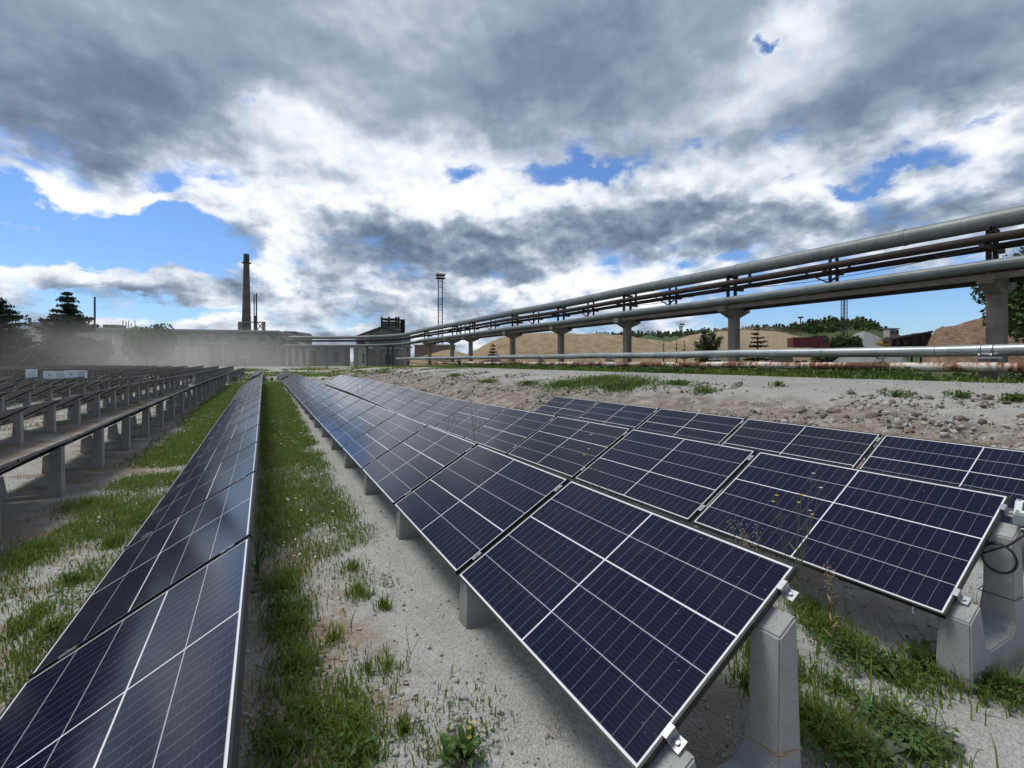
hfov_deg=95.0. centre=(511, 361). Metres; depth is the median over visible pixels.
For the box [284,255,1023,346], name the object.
overhead pipe
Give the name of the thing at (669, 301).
sagging cable
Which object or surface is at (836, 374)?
roadside weeds
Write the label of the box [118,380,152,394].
solar panel
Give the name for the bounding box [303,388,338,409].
solar panel
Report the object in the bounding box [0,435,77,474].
solar panel
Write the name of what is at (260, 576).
rock
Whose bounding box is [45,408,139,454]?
solar panel
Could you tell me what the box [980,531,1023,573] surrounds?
cable coil
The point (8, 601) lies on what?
white flowers
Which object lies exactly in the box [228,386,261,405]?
solar panel
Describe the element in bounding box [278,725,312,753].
leafy weed
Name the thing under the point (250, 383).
solar panel
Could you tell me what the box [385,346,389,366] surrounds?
steel post
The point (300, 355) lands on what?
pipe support
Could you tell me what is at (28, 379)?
solar panel
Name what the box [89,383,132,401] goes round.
solar panel
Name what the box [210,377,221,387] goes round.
concrete stand
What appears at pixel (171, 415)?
concrete stand
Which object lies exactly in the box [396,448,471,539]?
concrete stand
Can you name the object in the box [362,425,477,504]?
solar panel
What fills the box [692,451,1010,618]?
solar panel
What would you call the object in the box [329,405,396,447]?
solar panel
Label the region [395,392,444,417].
solar panel
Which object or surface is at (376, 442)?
solar panel
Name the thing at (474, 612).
concrete stand
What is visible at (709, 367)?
ground pipe
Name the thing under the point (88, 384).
solar panel
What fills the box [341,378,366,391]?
solar panel
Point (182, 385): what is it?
concrete stand
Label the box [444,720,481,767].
leafy weed
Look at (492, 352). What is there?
conifer
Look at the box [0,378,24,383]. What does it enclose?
solar panel
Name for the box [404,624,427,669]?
bare twig
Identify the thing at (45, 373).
door
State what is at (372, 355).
yard shed
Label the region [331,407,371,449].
concrete stand
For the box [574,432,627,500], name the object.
concrete stand
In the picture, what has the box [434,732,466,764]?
leafy weed
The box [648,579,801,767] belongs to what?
concrete stand
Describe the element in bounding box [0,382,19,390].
solar panel
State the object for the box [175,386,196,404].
concrete stand
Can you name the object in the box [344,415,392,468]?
concrete stand
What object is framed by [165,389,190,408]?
concrete stand
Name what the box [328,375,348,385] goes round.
solar panel
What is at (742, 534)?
tall weed
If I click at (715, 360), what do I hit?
pipe saddle
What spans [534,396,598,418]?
solar panel
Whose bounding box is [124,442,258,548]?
solar panel
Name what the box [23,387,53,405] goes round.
concrete stand
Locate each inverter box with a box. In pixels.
[25,369,37,380]
[43,371,64,379]
[65,370,86,381]
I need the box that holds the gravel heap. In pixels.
[832,331,908,362]
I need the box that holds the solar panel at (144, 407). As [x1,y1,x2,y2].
[85,401,156,436]
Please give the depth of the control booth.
91.20 m
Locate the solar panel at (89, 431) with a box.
[3,419,114,473]
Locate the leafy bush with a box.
[693,327,724,370]
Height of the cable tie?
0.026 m
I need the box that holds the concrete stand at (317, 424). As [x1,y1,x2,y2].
[314,396,345,427]
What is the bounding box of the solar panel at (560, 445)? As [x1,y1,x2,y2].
[507,416,630,478]
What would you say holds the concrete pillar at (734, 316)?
on the ground at (410, 562)
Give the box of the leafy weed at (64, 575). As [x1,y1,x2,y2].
[58,566,82,582]
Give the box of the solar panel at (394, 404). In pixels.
[381,388,424,411]
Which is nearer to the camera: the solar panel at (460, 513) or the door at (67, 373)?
the solar panel at (460, 513)
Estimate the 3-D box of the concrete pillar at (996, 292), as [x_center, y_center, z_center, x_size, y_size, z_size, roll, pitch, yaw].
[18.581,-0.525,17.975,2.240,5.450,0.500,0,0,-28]
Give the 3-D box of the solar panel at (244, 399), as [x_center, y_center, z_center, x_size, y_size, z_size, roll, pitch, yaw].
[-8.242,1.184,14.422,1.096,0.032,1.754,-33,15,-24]
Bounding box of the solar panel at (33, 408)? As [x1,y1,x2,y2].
[0,398,62,425]
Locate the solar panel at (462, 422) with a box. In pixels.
[435,402,506,437]
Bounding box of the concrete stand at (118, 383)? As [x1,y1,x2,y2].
[101,380,119,389]
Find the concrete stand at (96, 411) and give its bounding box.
[67,391,102,417]
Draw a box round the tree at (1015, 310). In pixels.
[969,247,1023,343]
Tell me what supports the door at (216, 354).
in the factory
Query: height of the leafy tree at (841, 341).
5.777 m
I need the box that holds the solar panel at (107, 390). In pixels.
[68,386,120,407]
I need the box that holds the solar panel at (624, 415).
[577,401,658,429]
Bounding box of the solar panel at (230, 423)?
[202,403,260,442]
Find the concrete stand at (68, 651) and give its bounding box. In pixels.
[58,543,234,659]
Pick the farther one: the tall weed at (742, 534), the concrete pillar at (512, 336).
the concrete pillar at (512, 336)
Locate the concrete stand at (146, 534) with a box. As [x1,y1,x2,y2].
[142,476,244,537]
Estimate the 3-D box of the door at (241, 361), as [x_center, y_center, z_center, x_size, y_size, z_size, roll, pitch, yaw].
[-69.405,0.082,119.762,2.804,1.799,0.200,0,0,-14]
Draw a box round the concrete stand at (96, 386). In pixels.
[77,381,100,394]
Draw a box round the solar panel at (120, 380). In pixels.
[100,377,129,388]
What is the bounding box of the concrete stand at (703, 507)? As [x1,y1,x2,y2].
[689,455,755,549]
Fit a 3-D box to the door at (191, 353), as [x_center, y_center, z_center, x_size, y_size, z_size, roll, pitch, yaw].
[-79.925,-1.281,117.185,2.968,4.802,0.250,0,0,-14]
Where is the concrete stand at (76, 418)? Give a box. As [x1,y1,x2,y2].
[43,396,82,424]
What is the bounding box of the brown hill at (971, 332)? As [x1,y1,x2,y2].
[923,318,1023,362]
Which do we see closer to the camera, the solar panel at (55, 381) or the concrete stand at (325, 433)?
the concrete stand at (325, 433)
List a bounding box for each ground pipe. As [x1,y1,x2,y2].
[395,343,1023,359]
[424,362,1023,372]
[466,362,1023,371]
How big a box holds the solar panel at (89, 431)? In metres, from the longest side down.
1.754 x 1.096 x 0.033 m
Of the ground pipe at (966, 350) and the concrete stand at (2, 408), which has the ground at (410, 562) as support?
the concrete stand at (2, 408)
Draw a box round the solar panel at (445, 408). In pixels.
[412,397,471,426]
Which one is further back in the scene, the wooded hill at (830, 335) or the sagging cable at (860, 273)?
the wooded hill at (830, 335)
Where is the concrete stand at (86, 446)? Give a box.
[80,412,134,452]
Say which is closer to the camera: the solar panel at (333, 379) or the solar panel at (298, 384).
the solar panel at (298, 384)
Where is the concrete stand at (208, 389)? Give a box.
[192,381,209,395]
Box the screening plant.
[881,331,932,362]
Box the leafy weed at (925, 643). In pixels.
[900,639,942,674]
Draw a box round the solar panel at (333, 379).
[324,375,343,384]
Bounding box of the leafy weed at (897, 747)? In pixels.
[861,728,910,766]
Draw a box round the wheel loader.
[875,341,889,346]
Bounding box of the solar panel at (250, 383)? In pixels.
[239,377,262,389]
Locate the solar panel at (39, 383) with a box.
[19,379,54,389]
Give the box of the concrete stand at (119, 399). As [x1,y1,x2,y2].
[116,383,141,402]
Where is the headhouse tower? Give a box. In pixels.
[381,317,404,332]
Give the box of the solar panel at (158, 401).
[110,396,169,425]
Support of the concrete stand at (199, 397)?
on the ground at (410, 562)
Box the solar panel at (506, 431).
[464,408,556,454]
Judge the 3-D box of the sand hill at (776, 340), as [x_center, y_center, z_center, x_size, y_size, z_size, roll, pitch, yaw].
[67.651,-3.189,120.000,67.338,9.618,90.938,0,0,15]
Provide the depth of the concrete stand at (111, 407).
16.37 m
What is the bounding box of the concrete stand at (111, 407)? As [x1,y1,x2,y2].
[87,388,117,411]
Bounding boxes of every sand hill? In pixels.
[410,350,473,365]
[466,332,722,366]
[672,330,819,361]
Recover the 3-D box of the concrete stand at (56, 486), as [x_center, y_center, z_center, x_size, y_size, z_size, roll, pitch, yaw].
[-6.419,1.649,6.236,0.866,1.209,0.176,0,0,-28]
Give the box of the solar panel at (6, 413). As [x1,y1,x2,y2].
[0,405,31,419]
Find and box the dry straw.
[1,422,979,763]
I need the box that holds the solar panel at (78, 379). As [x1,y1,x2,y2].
[67,376,90,383]
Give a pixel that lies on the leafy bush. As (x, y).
(705, 344)
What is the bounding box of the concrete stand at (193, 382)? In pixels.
[184,375,194,383]
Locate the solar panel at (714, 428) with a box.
[636,408,745,443]
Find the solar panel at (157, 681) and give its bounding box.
[0,536,252,767]
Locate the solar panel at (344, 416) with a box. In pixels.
[320,399,375,432]
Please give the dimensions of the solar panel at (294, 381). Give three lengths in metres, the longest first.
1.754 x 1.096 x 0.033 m
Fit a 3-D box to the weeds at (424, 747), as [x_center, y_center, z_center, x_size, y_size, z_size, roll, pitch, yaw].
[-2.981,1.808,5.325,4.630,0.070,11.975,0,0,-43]
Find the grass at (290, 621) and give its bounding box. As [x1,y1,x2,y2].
[0,381,1023,767]
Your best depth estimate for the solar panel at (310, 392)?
18.50 m
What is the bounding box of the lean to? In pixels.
[282,336,315,365]
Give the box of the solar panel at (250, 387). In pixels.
[235,381,261,396]
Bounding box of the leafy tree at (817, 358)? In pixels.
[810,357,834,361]
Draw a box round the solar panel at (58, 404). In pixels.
[23,393,86,419]
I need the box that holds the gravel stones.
[0,451,1023,767]
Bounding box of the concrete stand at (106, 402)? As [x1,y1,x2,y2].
[103,385,130,406]
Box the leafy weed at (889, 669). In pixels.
[860,653,893,674]
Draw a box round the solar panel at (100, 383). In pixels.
[78,379,111,391]
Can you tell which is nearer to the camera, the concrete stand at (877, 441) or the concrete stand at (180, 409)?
the concrete stand at (877, 441)
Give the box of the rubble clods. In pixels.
[361,368,1023,461]
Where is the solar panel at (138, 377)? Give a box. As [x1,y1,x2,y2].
[121,375,145,384]
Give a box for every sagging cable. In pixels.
[621,289,718,305]
[722,246,988,288]
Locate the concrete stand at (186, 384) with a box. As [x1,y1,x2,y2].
[175,376,187,386]
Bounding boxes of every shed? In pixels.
[283,331,311,344]
[303,350,315,365]
[315,344,349,365]
[356,326,410,364]
[358,347,371,365]
[364,348,402,365]
[413,344,455,356]
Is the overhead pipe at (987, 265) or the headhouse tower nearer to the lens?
the overhead pipe at (987, 265)
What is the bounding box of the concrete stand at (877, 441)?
[865,438,880,458]
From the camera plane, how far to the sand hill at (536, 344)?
81.54 m
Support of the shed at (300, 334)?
on the ground at (410, 562)
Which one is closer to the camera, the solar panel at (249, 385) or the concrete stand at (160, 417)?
the concrete stand at (160, 417)
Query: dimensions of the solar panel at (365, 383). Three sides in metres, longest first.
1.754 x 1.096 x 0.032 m
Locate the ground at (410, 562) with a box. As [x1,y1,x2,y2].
[0,362,1023,767]
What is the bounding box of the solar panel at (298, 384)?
[289,378,309,389]
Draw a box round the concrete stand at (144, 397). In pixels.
[129,383,148,399]
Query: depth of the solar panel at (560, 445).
6.65 m
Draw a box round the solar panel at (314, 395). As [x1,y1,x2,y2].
[300,386,331,404]
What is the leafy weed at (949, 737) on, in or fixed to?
on the ground at (410, 562)
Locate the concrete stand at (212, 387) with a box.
[197,380,213,392]
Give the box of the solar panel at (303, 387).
[292,381,316,394]
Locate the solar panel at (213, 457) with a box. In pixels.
[165,424,259,493]
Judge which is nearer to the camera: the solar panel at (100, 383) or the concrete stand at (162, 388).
the solar panel at (100, 383)
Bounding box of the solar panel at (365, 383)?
[347,379,374,393]
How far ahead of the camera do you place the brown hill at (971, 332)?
62.03 m
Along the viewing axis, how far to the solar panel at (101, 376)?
29.52 m
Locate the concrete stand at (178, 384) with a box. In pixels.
[165,378,179,388]
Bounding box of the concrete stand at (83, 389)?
[61,383,86,397]
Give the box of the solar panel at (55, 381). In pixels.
[39,378,67,386]
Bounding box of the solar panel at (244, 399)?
[224,389,261,411]
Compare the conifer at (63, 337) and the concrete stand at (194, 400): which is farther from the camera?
the conifer at (63, 337)
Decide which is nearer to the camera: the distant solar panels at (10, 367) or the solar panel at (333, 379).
the solar panel at (333, 379)
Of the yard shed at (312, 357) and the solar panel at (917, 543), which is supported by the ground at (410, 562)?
the yard shed at (312, 357)
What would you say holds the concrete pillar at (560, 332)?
on the ground at (410, 562)
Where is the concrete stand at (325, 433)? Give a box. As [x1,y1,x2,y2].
[321,401,356,436]
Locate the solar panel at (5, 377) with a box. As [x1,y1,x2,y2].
[0,376,14,378]
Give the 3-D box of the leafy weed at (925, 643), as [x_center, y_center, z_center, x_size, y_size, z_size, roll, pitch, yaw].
[2.429,1.742,2.780,0.233,0.144,0.244,0,0,26]
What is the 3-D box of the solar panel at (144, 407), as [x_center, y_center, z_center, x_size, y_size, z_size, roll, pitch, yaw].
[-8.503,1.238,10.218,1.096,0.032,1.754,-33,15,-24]
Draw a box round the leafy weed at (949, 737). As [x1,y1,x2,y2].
[906,722,966,760]
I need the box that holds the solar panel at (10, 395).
[0,388,35,401]
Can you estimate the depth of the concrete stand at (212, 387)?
25.36 m
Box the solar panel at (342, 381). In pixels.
[332,376,353,387]
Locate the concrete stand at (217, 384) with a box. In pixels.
[206,378,218,389]
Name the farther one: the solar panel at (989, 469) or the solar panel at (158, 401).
the solar panel at (158, 401)
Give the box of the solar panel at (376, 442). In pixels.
[342,413,427,469]
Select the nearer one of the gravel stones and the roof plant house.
the gravel stones
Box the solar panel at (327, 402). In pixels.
[308,391,348,415]
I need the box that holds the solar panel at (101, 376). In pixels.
[90,375,107,380]
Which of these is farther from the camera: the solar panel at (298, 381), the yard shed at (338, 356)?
the yard shed at (338, 356)
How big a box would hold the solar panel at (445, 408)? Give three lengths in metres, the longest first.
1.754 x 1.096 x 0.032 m
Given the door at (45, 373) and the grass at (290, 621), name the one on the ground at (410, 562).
the grass at (290, 621)
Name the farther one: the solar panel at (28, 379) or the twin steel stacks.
the twin steel stacks
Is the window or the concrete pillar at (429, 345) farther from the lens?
the window
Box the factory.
[5,327,301,365]
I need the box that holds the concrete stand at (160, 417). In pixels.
[130,399,165,428]
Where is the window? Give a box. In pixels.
[189,337,194,346]
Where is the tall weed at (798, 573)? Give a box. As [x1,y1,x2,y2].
[771,473,822,616]
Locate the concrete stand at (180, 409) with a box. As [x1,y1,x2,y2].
[155,390,185,413]
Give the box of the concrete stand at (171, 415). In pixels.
[149,394,176,420]
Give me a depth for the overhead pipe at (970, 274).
22.53 m
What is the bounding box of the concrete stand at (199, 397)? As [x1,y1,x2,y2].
[184,384,201,400]
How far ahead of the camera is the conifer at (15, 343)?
80.43 m
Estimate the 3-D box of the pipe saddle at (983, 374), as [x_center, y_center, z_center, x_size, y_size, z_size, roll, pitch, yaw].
[16.360,0.074,16.122,0.620,1.352,0.500,0,0,-28]
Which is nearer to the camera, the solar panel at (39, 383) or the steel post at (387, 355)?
the solar panel at (39, 383)
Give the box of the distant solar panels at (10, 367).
[0,365,234,371]
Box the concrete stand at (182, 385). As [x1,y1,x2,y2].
[170,377,184,387]
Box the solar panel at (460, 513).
[394,444,568,575]
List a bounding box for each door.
[25,370,33,377]
[43,371,55,378]
[65,371,77,377]
[185,347,198,365]
[200,347,208,365]
[211,349,224,365]
[234,358,245,364]
[334,352,338,362]
[385,354,390,363]
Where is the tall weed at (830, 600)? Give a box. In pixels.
[823,561,840,655]
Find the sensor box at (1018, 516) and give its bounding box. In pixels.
[1012,499,1023,525]
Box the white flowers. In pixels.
[5,418,388,613]
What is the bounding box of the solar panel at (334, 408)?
[313,395,359,422]
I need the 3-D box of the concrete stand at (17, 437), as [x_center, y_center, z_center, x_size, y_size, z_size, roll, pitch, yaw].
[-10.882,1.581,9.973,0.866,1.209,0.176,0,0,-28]
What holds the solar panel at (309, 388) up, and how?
on the concrete stand
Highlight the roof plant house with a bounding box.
[103,325,125,327]
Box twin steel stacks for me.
[238,293,265,329]
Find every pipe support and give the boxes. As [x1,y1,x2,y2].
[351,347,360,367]
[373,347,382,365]
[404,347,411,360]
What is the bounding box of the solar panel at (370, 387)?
[353,381,383,396]
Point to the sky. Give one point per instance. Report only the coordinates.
(522, 153)
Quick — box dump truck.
[787,336,829,361]
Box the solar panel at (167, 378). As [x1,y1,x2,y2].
[149,377,171,387]
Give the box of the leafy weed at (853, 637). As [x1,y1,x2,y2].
[850,633,873,647]
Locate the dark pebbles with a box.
[5,459,981,765]
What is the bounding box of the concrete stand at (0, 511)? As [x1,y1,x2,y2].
[0,467,9,536]
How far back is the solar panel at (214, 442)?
7.96 m
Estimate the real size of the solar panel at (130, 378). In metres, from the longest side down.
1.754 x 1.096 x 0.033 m
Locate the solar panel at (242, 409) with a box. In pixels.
[212,397,260,428]
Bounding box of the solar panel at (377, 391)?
[361,383,395,400]
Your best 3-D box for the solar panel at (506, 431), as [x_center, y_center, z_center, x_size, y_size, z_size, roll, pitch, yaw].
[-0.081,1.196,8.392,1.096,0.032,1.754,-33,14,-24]
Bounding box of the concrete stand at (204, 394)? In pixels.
[191,381,207,397]
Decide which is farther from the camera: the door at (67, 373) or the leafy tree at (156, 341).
the leafy tree at (156, 341)
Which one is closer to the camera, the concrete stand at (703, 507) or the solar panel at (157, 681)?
the solar panel at (157, 681)
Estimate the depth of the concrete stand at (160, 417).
12.64 m
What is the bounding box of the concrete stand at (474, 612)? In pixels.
[459,485,562,628]
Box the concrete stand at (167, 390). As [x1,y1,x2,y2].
[157,379,169,392]
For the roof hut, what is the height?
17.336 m
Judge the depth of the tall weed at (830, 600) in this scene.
2.90 m
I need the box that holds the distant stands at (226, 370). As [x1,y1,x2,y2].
[114,366,244,374]
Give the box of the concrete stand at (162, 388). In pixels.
[149,379,164,394]
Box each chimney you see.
[94,297,95,325]
[242,254,250,329]
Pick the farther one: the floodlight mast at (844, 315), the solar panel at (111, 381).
the floodlight mast at (844, 315)
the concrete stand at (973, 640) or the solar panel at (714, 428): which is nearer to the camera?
the concrete stand at (973, 640)
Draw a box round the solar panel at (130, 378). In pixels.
[111,376,137,386]
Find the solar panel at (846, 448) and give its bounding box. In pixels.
[722,418,881,467]
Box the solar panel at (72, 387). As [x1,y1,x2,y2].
[44,381,89,397]
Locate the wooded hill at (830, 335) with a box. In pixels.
[639,326,919,362]
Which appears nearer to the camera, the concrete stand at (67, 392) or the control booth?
the concrete stand at (67, 392)
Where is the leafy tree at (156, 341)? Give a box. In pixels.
[120,323,178,365]
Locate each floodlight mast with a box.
[435,273,445,343]
[678,324,684,338]
[841,300,847,337]
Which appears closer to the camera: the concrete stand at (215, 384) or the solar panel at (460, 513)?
the solar panel at (460, 513)
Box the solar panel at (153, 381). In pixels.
[130,379,159,391]
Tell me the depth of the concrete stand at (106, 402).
17.95 m
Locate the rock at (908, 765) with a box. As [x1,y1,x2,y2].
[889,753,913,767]
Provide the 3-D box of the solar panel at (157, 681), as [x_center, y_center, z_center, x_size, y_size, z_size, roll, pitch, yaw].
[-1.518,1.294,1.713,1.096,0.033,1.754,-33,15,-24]
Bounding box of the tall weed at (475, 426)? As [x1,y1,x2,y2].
[470,405,482,441]
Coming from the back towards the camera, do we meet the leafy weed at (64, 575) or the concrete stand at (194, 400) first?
the concrete stand at (194, 400)
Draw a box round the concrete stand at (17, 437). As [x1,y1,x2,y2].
[0,408,27,445]
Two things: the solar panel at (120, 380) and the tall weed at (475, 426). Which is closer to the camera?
the tall weed at (475, 426)
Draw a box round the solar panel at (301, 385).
[290,379,312,391]
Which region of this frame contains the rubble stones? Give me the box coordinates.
[357,368,1023,448]
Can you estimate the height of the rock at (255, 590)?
0.035 m
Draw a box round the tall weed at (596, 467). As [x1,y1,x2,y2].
[585,434,609,491]
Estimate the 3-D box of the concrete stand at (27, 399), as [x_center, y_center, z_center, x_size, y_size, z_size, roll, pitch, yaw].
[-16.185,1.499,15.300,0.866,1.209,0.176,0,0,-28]
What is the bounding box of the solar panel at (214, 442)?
[187,412,259,463]
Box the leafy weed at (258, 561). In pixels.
[251,536,272,574]
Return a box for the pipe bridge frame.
[420,226,1023,343]
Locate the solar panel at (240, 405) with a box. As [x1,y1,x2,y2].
[219,393,261,418]
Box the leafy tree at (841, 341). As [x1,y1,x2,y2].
[824,333,863,361]
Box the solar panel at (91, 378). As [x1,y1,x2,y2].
[80,375,100,381]
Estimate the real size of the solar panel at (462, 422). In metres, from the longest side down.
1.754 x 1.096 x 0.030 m
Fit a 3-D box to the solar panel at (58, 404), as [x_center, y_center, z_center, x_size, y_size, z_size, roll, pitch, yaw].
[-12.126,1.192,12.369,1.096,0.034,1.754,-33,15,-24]
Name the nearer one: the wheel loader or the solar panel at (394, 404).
the solar panel at (394, 404)
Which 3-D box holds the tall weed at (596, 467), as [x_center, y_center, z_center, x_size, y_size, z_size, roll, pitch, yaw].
[0.789,1.237,4.203,0.266,1.166,0.175,0,0,33]
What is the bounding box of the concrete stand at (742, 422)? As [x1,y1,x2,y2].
[725,421,743,485]
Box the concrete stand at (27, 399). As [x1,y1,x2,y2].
[4,390,32,409]
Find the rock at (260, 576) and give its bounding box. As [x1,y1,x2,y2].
[255,574,266,580]
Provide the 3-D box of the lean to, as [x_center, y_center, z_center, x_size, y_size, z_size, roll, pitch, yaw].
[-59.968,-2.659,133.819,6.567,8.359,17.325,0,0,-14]
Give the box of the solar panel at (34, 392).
[5,385,57,403]
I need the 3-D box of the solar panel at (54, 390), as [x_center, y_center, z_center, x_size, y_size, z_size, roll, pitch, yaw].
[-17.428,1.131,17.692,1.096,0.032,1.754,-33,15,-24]
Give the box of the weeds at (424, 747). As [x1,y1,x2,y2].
[16,461,1021,757]
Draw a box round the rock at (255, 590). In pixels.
[250,587,261,592]
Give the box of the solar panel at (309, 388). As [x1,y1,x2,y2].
[294,382,320,397]
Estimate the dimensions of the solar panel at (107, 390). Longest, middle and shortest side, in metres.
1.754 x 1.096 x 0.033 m
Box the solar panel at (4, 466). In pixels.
[0,460,17,469]
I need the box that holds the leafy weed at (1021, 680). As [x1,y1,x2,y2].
[984,672,1023,699]
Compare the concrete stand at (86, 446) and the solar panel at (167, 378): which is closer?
the concrete stand at (86, 446)
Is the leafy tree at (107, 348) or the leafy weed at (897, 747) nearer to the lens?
the leafy weed at (897, 747)
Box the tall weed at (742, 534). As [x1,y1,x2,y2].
[727,519,762,551]
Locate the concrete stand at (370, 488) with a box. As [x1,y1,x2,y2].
[363,428,422,494]
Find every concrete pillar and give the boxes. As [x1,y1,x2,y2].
[423,342,436,356]
[444,338,459,364]
[462,336,478,361]
[503,332,522,361]
[549,326,571,361]
[614,318,640,361]
[718,305,749,368]
[976,278,1016,378]
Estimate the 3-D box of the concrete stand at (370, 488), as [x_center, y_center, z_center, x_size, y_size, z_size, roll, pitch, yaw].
[-1.657,1.567,6.635,0.866,1.209,0.176,0,0,-28]
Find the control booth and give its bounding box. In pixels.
[882,328,899,346]
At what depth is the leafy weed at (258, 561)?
3.98 m
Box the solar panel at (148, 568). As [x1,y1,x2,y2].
[28,472,256,678]
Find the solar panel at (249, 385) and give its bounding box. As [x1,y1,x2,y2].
[237,379,261,392]
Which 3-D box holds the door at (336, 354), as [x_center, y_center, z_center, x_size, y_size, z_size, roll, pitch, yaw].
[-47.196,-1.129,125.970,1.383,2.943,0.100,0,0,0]
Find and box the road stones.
[382,368,1023,446]
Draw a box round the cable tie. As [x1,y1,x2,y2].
[978,585,1023,600]
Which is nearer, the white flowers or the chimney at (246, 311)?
the white flowers
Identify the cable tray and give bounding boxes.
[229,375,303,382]
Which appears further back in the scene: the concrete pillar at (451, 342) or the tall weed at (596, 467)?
the concrete pillar at (451, 342)
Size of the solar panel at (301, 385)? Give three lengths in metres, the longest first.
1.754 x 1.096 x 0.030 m
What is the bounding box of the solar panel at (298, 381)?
[287,377,305,387]
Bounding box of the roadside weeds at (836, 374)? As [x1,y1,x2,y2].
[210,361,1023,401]
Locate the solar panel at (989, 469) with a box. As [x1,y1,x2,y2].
[858,434,1023,532]
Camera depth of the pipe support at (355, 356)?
96.75 m
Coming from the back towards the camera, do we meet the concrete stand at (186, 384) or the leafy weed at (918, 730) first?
the concrete stand at (186, 384)
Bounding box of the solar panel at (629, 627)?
[458,480,798,767]
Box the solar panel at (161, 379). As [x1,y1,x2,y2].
[141,377,166,389]
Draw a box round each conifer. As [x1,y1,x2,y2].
[0,297,47,364]
[13,291,114,364]
[482,344,502,361]
[743,326,772,370]
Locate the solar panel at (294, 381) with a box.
[286,376,303,385]
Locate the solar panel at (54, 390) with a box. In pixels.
[31,383,74,399]
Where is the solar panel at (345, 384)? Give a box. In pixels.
[336,377,359,389]
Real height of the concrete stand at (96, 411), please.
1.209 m
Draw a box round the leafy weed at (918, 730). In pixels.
[879,716,926,741]
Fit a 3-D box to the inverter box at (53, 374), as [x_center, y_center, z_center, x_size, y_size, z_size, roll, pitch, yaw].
[-25.439,1.345,26.075,1.135,1.626,0.210,0,0,0]
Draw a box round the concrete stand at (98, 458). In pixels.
[41,421,109,473]
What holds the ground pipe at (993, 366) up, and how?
on the ground at (410, 562)
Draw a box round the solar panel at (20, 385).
[0,381,37,391]
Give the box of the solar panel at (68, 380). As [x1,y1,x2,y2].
[55,377,79,384]
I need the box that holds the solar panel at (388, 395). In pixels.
[370,385,408,405]
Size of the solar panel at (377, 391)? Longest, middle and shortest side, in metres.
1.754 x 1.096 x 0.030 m
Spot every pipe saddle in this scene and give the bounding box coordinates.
[604,356,614,367]
[708,354,722,368]
[974,344,1001,381]
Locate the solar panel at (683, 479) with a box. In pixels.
[574,429,756,522]
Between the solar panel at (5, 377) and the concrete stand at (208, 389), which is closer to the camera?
the concrete stand at (208, 389)
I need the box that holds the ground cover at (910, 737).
[0,381,1023,767]
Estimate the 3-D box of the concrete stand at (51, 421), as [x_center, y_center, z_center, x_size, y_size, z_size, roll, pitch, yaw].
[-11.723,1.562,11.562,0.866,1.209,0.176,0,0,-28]
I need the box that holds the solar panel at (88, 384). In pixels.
[62,380,101,394]
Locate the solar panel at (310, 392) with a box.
[297,384,325,400]
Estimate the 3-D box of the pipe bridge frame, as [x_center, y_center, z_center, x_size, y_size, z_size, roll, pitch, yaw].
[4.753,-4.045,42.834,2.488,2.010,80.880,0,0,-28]
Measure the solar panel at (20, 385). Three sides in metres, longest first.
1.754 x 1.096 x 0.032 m
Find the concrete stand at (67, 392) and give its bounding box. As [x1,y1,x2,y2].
[44,385,71,401]
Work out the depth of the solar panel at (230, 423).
9.55 m
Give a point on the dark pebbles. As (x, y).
(469, 637)
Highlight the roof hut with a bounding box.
[32,322,43,326]
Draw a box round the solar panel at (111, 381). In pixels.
[91,378,121,389]
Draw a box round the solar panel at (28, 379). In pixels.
[20,377,38,381]
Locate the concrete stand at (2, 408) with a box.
[0,394,5,410]
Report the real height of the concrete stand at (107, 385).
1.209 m
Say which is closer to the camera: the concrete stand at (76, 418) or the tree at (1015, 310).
the concrete stand at (76, 418)
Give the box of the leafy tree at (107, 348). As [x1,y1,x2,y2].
[81,336,115,357]
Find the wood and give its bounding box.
[591,315,887,337]
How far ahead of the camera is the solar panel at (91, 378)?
28.20 m
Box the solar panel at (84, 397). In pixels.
[45,389,105,413]
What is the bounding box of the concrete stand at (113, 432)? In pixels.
[107,403,153,438]
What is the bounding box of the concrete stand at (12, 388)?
[10,386,15,403]
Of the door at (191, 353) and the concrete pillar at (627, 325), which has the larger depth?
the door at (191, 353)
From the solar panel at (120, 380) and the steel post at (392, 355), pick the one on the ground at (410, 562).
the steel post at (392, 355)
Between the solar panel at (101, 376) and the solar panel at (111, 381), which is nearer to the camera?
the solar panel at (111, 381)
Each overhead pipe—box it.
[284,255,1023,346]
[288,205,1023,338]
[289,228,1023,340]
[289,239,1023,341]
[314,266,1023,346]
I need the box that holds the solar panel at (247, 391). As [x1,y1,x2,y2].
[231,383,261,401]
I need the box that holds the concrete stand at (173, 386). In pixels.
[159,378,174,390]
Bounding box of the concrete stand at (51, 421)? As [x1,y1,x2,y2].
[12,401,59,433]
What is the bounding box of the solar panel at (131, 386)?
[102,381,143,398]
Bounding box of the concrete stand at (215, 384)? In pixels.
[202,379,216,390]
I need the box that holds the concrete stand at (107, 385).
[90,380,110,391]
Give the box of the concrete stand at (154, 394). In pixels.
[140,382,156,396]
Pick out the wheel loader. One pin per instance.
(883, 343)
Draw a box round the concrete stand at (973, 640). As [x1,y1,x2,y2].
[936,504,1023,694]
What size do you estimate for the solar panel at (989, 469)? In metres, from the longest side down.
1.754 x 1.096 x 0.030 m
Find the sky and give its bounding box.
[0,0,1023,361]
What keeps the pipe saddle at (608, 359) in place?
on the ground at (410, 562)
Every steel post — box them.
[365,346,369,365]
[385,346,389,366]
[390,346,395,365]
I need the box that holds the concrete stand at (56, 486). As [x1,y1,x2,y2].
[0,440,71,502]
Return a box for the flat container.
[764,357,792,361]

